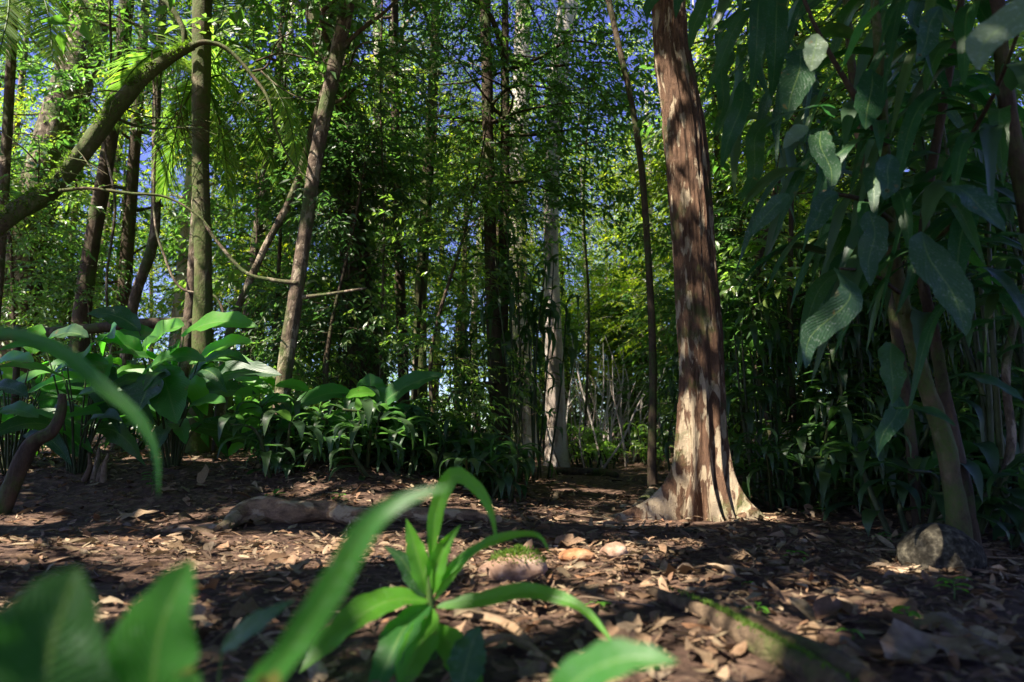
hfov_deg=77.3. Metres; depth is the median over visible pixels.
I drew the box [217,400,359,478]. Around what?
undergrowth plant
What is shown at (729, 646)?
dead leaf
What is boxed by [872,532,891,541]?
seedling
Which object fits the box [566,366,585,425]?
dead sapling
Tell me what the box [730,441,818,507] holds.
undergrowth plant
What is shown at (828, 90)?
forest tree
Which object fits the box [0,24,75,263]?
background tree
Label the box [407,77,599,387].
background tree
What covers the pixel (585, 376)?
sapling
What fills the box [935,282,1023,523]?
liana
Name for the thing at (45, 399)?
broad leaf plant
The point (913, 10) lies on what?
leaf plant
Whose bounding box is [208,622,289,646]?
twig
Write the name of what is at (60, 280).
sapling
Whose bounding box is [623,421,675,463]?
young plant
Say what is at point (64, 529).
dead leaf
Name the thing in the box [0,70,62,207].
background tree
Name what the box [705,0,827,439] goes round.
background tree
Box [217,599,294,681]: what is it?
foreground plant
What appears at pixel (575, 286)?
sapling
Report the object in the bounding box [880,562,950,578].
twig
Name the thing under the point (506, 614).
twig
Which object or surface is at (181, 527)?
rock
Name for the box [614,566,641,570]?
dead leaf
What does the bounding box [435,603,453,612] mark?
dead leaf
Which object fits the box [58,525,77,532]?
dead leaf
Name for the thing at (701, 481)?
peeling bark tree
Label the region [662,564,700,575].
dead leaf
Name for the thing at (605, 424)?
dead sapling
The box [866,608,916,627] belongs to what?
dead leaf
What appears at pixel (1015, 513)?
undergrowth plant
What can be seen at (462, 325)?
background tree
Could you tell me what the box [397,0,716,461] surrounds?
forest tree
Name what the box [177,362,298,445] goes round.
broad leaf plant
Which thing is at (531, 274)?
background tree
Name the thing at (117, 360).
broad leaf plant
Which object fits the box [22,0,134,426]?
forest tree
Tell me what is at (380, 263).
sapling
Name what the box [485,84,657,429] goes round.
background tree
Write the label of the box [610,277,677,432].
sapling
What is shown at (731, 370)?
strap leaf shrub
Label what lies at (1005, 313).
strap leaf shrub
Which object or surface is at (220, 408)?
forest tree
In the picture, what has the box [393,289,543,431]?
sapling
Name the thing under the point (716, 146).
forest tree
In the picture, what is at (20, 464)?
broken branch
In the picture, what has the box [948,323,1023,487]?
strap leaf shrub
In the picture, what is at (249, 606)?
dead leaf
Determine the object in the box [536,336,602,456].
sapling
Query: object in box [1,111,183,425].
sapling
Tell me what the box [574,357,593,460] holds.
dead sapling
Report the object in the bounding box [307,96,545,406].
sapling
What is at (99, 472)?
stump
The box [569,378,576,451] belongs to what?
dead sapling
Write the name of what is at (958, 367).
sapling
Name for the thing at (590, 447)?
young plant
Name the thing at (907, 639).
rock
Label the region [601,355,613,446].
dead sapling
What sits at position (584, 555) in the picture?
rock
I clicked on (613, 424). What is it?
dead sapling
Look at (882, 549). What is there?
twig
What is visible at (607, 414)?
dead sapling
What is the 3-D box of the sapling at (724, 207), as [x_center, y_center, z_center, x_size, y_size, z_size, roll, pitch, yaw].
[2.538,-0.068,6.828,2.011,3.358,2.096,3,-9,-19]
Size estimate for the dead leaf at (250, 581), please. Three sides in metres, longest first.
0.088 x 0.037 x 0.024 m
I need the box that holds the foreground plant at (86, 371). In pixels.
[0,326,159,497]
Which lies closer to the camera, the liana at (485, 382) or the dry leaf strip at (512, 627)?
the dry leaf strip at (512, 627)
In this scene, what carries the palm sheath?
on the ground
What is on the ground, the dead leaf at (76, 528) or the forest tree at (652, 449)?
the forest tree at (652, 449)
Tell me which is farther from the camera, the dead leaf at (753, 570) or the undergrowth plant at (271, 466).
the undergrowth plant at (271, 466)
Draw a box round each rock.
[154,524,194,532]
[194,522,219,528]
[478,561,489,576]
[488,543,547,582]
[559,548,596,561]
[599,541,627,559]
[603,584,626,594]
[678,527,710,533]
[880,618,979,664]
[896,523,986,574]
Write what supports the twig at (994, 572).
on the ground
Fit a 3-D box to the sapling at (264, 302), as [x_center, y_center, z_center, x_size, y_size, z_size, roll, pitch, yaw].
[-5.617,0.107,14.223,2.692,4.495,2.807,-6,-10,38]
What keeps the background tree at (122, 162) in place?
on the ground
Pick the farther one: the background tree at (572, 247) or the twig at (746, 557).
the background tree at (572, 247)
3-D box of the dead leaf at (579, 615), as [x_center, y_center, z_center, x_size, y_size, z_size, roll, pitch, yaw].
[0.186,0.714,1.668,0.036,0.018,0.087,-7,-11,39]
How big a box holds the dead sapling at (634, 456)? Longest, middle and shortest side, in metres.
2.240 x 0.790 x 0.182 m
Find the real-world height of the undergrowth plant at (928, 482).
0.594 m
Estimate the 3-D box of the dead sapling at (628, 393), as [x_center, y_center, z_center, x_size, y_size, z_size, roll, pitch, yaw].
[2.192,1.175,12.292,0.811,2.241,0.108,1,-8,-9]
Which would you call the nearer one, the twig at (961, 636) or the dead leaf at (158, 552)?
the twig at (961, 636)
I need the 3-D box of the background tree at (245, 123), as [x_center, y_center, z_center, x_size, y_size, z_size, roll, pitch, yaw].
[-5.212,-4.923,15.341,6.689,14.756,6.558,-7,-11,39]
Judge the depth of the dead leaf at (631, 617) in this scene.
1.59 m
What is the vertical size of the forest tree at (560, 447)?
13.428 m
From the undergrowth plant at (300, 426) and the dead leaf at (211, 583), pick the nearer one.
the dead leaf at (211, 583)
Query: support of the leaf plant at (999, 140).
on the ground
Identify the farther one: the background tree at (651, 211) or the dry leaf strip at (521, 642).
the background tree at (651, 211)
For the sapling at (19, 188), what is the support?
on the ground
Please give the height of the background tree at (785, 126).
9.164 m
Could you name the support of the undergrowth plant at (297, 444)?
on the ground
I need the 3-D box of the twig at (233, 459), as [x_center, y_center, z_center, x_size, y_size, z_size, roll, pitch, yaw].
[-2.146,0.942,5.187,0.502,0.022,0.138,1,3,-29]
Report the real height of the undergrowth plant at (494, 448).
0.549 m
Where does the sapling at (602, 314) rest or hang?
on the ground
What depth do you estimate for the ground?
2.66 m
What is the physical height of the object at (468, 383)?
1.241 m
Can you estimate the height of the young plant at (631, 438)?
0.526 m
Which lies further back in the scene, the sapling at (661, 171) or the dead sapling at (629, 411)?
the dead sapling at (629, 411)
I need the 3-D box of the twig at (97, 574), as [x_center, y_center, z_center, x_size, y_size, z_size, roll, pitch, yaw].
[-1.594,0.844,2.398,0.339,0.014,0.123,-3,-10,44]
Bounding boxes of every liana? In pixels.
[103,0,116,353]
[151,50,224,312]
[379,0,384,377]
[445,380,497,406]
[583,104,589,425]
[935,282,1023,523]
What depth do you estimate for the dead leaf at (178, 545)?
2.87 m
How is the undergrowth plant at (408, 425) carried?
on the ground
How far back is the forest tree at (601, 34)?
7.67 m
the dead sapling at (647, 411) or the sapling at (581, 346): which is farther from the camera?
the sapling at (581, 346)
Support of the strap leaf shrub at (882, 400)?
on the ground
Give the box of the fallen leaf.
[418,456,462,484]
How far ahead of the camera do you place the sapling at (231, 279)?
6.95 m
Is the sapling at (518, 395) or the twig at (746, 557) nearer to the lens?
the twig at (746, 557)
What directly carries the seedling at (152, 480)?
on the ground
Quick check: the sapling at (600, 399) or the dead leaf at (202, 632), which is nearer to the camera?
the dead leaf at (202, 632)
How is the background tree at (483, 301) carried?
on the ground
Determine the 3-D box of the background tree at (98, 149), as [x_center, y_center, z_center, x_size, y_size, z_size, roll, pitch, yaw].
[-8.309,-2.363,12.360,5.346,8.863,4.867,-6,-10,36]
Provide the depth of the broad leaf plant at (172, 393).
4.72 m
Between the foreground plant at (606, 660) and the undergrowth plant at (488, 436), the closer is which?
the foreground plant at (606, 660)
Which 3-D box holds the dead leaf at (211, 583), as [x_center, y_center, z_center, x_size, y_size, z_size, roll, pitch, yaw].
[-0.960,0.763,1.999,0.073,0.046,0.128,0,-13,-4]
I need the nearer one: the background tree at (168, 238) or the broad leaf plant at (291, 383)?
the broad leaf plant at (291, 383)
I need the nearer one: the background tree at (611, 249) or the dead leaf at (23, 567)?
the dead leaf at (23, 567)
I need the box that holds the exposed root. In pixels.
[212,496,520,532]
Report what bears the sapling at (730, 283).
on the ground
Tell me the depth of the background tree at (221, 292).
26.97 m
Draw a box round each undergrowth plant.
[10,430,42,452]
[97,424,170,455]
[131,422,163,449]
[213,401,261,453]
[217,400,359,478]
[235,394,364,468]
[242,413,285,461]
[244,420,355,472]
[255,413,322,456]
[258,410,333,467]
[270,425,343,459]
[302,407,331,424]
[318,385,436,468]
[318,411,392,481]
[339,397,430,462]
[345,399,432,469]
[352,403,442,476]
[355,396,456,465]
[359,399,435,458]
[359,419,479,478]
[372,419,493,477]
[404,431,525,480]
[415,397,458,435]
[425,413,462,455]
[433,424,501,467]
[439,435,543,502]
[449,428,486,465]
[460,433,519,472]
[460,453,513,493]
[462,445,538,494]
[469,454,530,500]
[500,447,511,473]
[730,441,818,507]
[752,435,830,467]
[767,425,908,512]
[792,424,905,520]
[793,438,854,494]
[808,435,983,506]
[818,431,1014,549]
[866,438,1023,509]
[891,394,1021,503]
[900,400,1023,512]
[905,449,1011,489]
[925,453,1023,542]
[970,460,1023,549]
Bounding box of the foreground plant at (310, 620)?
[246,486,448,681]
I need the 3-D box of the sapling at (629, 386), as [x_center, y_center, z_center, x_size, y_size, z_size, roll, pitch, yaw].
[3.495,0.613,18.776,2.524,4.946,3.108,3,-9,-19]
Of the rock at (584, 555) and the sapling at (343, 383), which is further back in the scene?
the sapling at (343, 383)
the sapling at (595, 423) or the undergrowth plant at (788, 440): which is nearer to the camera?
the undergrowth plant at (788, 440)
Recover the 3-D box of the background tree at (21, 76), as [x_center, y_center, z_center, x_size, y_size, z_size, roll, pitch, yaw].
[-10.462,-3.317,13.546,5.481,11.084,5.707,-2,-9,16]
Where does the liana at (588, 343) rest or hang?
hanging from the forest tree at (495, 354)
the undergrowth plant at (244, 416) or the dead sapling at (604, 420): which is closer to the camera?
the undergrowth plant at (244, 416)
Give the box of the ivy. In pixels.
[294,1,403,409]
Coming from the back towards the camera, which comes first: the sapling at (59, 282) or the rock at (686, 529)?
the sapling at (59, 282)
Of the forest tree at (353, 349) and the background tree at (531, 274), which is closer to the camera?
the forest tree at (353, 349)
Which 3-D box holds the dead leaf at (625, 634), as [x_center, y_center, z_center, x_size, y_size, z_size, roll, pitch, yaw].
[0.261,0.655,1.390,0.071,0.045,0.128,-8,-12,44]
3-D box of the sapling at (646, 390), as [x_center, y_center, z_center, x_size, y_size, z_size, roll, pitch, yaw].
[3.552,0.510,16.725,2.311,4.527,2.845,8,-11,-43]
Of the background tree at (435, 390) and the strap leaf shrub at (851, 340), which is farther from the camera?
the background tree at (435, 390)
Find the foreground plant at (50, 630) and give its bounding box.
[0,566,116,681]
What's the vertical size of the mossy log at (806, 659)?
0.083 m
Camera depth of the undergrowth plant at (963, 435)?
4.16 m
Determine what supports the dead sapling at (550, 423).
on the ground
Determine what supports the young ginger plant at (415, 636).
on the ground
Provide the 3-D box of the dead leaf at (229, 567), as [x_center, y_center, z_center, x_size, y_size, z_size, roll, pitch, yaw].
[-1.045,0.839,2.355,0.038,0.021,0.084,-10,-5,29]
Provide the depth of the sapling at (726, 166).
5.21 m
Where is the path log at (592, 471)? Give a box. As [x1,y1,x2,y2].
[556,467,618,477]
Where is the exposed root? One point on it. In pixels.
(276, 510)
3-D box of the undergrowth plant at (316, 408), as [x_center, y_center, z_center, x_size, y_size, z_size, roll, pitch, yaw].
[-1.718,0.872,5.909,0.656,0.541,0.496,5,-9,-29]
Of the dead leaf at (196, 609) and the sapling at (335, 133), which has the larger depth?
the sapling at (335, 133)
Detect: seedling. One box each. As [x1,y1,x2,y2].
[142,470,163,491]
[264,489,283,496]
[585,601,611,608]
[743,602,768,613]
[783,550,808,560]
[836,628,864,639]
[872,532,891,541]
[892,605,922,618]
[934,576,972,598]
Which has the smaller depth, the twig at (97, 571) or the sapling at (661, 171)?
the twig at (97, 571)
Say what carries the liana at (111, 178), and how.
hanging from the forest tree at (147, 261)
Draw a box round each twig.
[48,568,124,574]
[61,559,102,577]
[74,529,129,535]
[155,569,261,579]
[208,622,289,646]
[213,457,256,461]
[435,594,518,602]
[483,611,532,621]
[483,628,543,635]
[549,596,654,606]
[558,513,600,517]
[642,621,682,630]
[719,592,755,612]
[731,548,754,568]
[869,548,1023,558]
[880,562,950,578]
[938,629,983,637]
[970,568,1023,577]
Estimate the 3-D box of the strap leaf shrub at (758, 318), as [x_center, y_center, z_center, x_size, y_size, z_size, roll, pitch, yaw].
[2.175,0.335,5.285,0.877,2.063,0.892,0,-8,2]
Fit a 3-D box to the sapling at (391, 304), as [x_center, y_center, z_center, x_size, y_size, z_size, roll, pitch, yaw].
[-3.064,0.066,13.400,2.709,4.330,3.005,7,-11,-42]
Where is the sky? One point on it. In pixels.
(144, 156)
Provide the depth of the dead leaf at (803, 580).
2.19 m
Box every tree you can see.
[0,0,141,321]
[0,0,163,280]
[0,0,166,285]
[0,0,252,441]
[0,0,274,444]
[0,0,337,260]
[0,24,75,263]
[0,41,229,359]
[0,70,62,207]
[1,117,107,332]
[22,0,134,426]
[27,2,231,351]
[32,0,310,450]
[35,0,306,349]
[41,0,380,113]
[47,92,217,438]
[50,0,217,31]
[93,0,440,448]
[97,0,310,451]
[99,0,421,398]
[114,0,417,361]
[116,101,248,335]
[116,175,214,434]
[120,0,454,363]
[134,130,291,361]
[139,200,236,355]
[176,0,474,453]
[183,0,213,454]
[200,0,607,449]
[209,117,325,360]
[213,0,411,408]
[214,68,365,354]
[226,0,494,403]
[232,0,545,373]
[269,0,512,280]
[272,193,446,373]
[285,10,480,242]
[304,0,598,408]
[311,55,483,384]
[319,108,456,377]
[322,0,711,440]
[355,107,484,399]
[380,74,579,420]
[388,71,529,420]
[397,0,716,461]
[397,112,498,419]
[402,59,582,432]
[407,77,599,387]
[434,0,655,456]
[443,91,617,442]
[450,223,541,395]
[455,167,593,388]
[469,0,791,526]
[478,0,691,466]
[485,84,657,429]
[494,145,635,445]
[535,0,856,449]
[539,225,623,436]
[560,161,678,443]
[560,174,664,439]
[561,111,670,437]
[563,23,677,442]
[564,196,664,436]
[567,191,670,377]
[569,86,706,294]
[576,0,657,488]
[582,0,799,426]
[583,160,677,376]
[602,2,857,438]
[606,131,742,367]
[657,1,1023,377]
[664,0,929,326]
[669,109,803,368]
[694,1,848,416]
[702,0,871,37]
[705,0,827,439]
[791,0,973,415]
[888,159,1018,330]
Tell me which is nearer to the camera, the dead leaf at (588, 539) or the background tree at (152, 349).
the dead leaf at (588, 539)
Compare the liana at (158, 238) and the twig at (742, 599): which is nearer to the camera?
the twig at (742, 599)
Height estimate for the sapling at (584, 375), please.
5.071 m
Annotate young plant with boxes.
[567,423,599,462]
[567,429,609,463]
[568,428,607,466]
[568,440,595,465]
[570,440,615,467]
[581,425,624,458]
[583,445,632,468]
[593,436,626,463]
[611,441,638,461]
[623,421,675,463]
[627,433,647,460]
[630,426,660,449]
[630,444,662,464]
[640,449,670,466]
[644,440,672,456]
[647,435,672,449]
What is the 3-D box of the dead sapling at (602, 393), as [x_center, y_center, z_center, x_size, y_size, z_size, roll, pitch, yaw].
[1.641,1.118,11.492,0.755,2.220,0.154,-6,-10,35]
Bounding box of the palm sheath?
[904,611,1023,665]
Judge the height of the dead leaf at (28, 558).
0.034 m
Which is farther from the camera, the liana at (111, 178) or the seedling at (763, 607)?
the liana at (111, 178)
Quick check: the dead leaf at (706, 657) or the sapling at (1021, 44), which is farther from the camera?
the sapling at (1021, 44)
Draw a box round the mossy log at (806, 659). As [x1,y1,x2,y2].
[645,584,886,681]
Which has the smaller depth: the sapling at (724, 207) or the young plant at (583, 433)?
the sapling at (724, 207)
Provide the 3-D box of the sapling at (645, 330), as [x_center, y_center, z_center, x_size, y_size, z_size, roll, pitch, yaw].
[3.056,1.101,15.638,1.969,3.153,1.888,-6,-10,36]
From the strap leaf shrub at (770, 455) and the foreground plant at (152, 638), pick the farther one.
the strap leaf shrub at (770, 455)
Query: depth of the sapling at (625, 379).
16.13 m
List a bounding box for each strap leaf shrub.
[717,250,781,470]
[719,260,799,484]
[721,252,822,500]
[723,322,802,504]
[737,428,800,511]
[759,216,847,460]
[759,305,886,483]
[773,385,876,505]
[790,334,885,500]
[798,210,949,502]
[807,378,994,510]
[815,278,912,476]
[849,374,955,504]
[869,326,974,429]
[891,53,1023,536]
[933,312,1023,462]
[935,60,1023,494]
[937,224,1020,424]
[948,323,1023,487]
[981,224,1023,400]
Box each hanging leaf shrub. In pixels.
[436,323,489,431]
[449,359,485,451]
[455,233,547,451]
[465,202,568,481]
[509,258,588,479]
[657,335,678,471]
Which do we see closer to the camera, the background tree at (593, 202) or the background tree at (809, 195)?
the background tree at (809, 195)
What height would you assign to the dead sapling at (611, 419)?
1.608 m
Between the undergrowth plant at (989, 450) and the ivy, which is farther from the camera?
the ivy
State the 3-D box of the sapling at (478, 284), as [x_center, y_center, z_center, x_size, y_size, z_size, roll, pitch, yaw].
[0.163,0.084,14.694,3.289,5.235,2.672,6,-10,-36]
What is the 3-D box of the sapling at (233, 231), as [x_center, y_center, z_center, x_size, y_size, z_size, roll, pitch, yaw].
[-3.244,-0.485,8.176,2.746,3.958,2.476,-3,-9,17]
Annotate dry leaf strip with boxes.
[462,612,544,658]
[484,633,557,667]
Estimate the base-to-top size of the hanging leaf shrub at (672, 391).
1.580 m
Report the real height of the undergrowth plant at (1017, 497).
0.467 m
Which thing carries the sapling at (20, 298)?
on the ground
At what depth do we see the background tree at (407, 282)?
19.59 m
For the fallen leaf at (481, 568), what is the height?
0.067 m
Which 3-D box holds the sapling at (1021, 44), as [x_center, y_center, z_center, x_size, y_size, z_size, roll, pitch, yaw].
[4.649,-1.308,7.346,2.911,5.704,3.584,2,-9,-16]
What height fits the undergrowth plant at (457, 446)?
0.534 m
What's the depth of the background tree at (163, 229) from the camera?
14.49 m
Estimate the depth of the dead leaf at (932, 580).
2.07 m
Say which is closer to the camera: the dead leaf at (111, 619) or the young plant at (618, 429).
the dead leaf at (111, 619)
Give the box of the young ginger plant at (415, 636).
[298,467,610,681]
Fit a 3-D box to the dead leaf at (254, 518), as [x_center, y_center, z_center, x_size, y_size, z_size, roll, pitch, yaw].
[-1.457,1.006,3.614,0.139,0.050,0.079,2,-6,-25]
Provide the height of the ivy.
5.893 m
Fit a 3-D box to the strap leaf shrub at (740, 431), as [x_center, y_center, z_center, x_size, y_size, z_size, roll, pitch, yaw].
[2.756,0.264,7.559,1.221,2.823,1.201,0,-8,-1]
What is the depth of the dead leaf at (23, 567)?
2.45 m
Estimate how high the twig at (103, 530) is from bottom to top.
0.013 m
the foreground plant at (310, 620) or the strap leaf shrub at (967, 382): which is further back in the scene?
the strap leaf shrub at (967, 382)
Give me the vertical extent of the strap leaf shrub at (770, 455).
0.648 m
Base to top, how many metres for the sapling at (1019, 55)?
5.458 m
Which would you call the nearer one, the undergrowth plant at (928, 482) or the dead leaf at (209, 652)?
the dead leaf at (209, 652)
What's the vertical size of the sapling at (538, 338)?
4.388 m
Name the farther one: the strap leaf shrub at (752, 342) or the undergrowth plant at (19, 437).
the undergrowth plant at (19, 437)
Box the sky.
[0,0,1023,428]
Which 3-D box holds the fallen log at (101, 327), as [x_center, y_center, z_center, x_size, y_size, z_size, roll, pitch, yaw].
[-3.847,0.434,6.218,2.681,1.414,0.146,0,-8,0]
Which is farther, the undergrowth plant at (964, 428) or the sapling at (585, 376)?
the sapling at (585, 376)
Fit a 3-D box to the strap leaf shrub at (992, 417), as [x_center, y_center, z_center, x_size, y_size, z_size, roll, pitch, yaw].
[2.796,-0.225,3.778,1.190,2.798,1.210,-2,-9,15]
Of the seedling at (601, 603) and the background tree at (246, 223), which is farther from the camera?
the background tree at (246, 223)
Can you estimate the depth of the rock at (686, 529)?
3.35 m
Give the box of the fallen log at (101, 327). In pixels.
[0,317,257,450]
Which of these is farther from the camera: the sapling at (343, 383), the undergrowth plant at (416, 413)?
the sapling at (343, 383)
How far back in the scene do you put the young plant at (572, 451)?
10.52 m
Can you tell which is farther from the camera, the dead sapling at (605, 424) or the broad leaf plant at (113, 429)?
the dead sapling at (605, 424)
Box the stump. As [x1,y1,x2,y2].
[81,447,109,482]
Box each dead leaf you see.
[6,562,29,571]
[10,553,39,563]
[27,545,39,548]
[55,527,70,532]
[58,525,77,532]
[99,615,122,625]
[100,622,116,633]
[116,508,157,519]
[145,547,174,555]
[156,486,175,492]
[167,539,187,550]
[187,525,213,533]
[190,604,221,628]
[195,578,219,589]
[195,627,226,638]
[197,464,208,483]
[199,645,239,662]
[219,563,237,573]
[229,596,262,617]
[241,514,265,523]
[243,577,263,584]
[264,563,292,569]
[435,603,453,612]
[518,657,547,672]
[522,646,552,655]
[554,534,585,545]
[572,612,584,619]
[585,609,618,639]
[586,533,598,541]
[611,628,650,644]
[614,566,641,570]
[615,612,641,632]
[646,616,673,633]
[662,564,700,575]
[682,635,717,669]
[709,642,736,651]
[730,548,744,559]
[734,564,761,575]
[767,580,784,601]
[777,577,818,583]
[780,514,804,518]
[796,621,819,640]
[813,595,853,619]
[819,570,851,583]
[829,576,843,582]
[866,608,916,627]
[878,592,919,613]
[893,650,922,663]
[921,569,939,589]
[961,645,989,660]
[1003,626,1023,644]
[1004,574,1023,586]
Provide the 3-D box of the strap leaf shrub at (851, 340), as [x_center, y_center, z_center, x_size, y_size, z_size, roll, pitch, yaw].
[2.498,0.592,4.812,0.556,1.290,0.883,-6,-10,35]
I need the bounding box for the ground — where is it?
[0,428,1023,681]
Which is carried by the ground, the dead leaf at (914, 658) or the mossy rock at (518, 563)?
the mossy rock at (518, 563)
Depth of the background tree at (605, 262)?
20.10 m
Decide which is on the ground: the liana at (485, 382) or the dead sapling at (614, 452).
the dead sapling at (614, 452)
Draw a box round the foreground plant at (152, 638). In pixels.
[106,559,200,681]
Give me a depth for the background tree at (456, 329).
22.89 m
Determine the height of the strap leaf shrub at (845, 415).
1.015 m
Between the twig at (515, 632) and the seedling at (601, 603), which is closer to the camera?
the twig at (515, 632)
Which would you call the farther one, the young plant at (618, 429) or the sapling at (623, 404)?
the sapling at (623, 404)
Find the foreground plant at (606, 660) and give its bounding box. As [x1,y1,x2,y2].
[549,638,677,681]
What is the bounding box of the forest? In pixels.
[65,205,829,439]
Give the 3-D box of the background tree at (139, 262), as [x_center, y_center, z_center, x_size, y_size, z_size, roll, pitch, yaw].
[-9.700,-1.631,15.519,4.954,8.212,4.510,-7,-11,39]
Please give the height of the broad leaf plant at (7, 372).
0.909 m
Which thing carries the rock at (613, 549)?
on the ground
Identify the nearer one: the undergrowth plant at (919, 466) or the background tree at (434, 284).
the undergrowth plant at (919, 466)
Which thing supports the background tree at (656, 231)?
on the ground
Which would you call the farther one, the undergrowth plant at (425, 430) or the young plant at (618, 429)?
the young plant at (618, 429)
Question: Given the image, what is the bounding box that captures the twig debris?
[0,450,1023,681]
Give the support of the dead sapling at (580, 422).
on the ground
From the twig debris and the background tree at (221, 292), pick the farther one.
the background tree at (221, 292)
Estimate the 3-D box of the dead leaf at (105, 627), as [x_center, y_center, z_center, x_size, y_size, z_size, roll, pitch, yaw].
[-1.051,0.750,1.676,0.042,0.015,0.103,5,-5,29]
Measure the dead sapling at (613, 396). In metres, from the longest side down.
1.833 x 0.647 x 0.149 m
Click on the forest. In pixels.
(392, 379)
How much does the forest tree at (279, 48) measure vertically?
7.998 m
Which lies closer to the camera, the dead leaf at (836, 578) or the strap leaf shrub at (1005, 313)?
the dead leaf at (836, 578)
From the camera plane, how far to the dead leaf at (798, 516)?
3.82 m
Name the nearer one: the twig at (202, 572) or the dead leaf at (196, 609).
the dead leaf at (196, 609)
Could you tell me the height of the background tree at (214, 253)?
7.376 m
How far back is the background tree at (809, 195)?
9.94 m
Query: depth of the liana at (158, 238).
6.23 m
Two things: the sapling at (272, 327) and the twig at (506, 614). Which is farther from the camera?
the sapling at (272, 327)
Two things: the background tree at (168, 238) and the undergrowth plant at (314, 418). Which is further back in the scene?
the background tree at (168, 238)
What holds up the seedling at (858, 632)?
on the ground
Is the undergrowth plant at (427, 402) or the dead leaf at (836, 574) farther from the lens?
the undergrowth plant at (427, 402)
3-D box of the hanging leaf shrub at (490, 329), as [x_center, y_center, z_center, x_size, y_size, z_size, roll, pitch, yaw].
[-0.112,0.201,7.872,1.179,3.177,0.850,4,-9,-25]
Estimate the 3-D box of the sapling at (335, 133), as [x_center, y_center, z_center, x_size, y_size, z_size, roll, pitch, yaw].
[-1.741,-0.592,6.629,2.349,3.762,2.253,-6,-10,35]
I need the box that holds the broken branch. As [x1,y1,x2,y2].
[0,394,66,514]
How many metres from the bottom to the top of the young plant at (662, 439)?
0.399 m
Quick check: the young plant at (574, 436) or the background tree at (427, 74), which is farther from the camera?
the background tree at (427, 74)
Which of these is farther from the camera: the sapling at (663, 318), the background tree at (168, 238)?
the background tree at (168, 238)
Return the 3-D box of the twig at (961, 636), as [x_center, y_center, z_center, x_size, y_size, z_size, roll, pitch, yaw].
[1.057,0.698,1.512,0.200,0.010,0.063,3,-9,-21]
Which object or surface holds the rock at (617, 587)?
on the ground
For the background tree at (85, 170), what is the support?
on the ground
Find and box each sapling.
[0,113,131,446]
[0,122,135,383]
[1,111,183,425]
[6,213,144,442]
[10,148,67,360]
[11,203,163,426]
[11,254,179,449]
[26,270,106,365]
[42,275,145,380]
[43,261,110,359]
[130,30,407,411]
[138,285,218,364]
[139,236,273,362]
[150,0,471,414]
[160,153,332,449]
[212,229,324,409]
[213,240,316,396]
[222,97,475,414]
[231,133,454,415]
[233,255,342,416]
[235,114,479,416]
[237,136,413,417]
[306,269,427,370]
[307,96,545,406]
[315,324,397,411]
[339,217,477,382]
[363,110,580,449]
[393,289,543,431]
[456,261,587,439]
[477,356,543,448]
[486,311,580,439]
[508,219,626,453]
[512,319,584,443]
[524,359,560,466]
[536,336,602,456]
[560,292,626,440]
[562,308,611,450]
[563,370,595,467]
[565,304,615,434]
[565,389,578,435]
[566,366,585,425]
[569,317,605,428]
[569,335,602,466]
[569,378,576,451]
[570,388,593,435]
[571,293,663,449]
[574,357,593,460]
[583,302,663,447]
[585,303,672,437]
[586,309,664,445]
[589,351,618,434]
[590,278,676,444]
[590,359,601,460]
[592,298,673,431]
[593,165,787,450]
[595,302,676,444]
[595,323,662,441]
[596,373,620,460]
[596,376,616,459]
[600,198,754,427]
[600,329,670,433]
[600,337,634,462]
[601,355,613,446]
[602,366,669,468]
[602,379,625,460]
[604,0,1011,497]
[605,356,639,453]
[606,345,639,457]
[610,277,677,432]
[611,120,852,457]
[611,357,626,467]
[612,377,648,448]
[615,72,850,452]
[630,368,664,455]
[632,380,648,462]
[634,0,950,487]
[642,282,765,435]
[644,213,866,466]
[657,182,833,445]
[708,0,1023,456]
[737,27,1020,456]
[763,0,1020,391]
[780,176,1019,435]
[785,28,1023,419]
[797,146,1007,415]
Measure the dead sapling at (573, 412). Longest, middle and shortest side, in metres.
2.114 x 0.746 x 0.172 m
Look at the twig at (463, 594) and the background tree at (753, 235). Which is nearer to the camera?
the twig at (463, 594)
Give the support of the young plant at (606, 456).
on the ground
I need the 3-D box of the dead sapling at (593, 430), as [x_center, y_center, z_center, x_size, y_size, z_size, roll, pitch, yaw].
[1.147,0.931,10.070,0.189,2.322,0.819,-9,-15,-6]
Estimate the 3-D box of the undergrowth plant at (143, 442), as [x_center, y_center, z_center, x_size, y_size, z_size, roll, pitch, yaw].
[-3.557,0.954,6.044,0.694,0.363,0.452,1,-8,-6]
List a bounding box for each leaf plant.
[0,322,200,474]
[0,324,92,475]
[0,367,78,451]
[66,305,280,468]
[68,357,187,451]
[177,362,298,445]
[228,378,308,463]
[291,370,443,458]
[643,0,1023,547]
[703,0,983,526]
[771,0,1023,420]
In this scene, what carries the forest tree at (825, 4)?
on the ground
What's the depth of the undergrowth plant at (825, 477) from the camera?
4.15 m
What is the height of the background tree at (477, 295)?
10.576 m
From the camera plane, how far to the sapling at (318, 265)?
10.74 m
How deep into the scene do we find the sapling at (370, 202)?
6.69 m

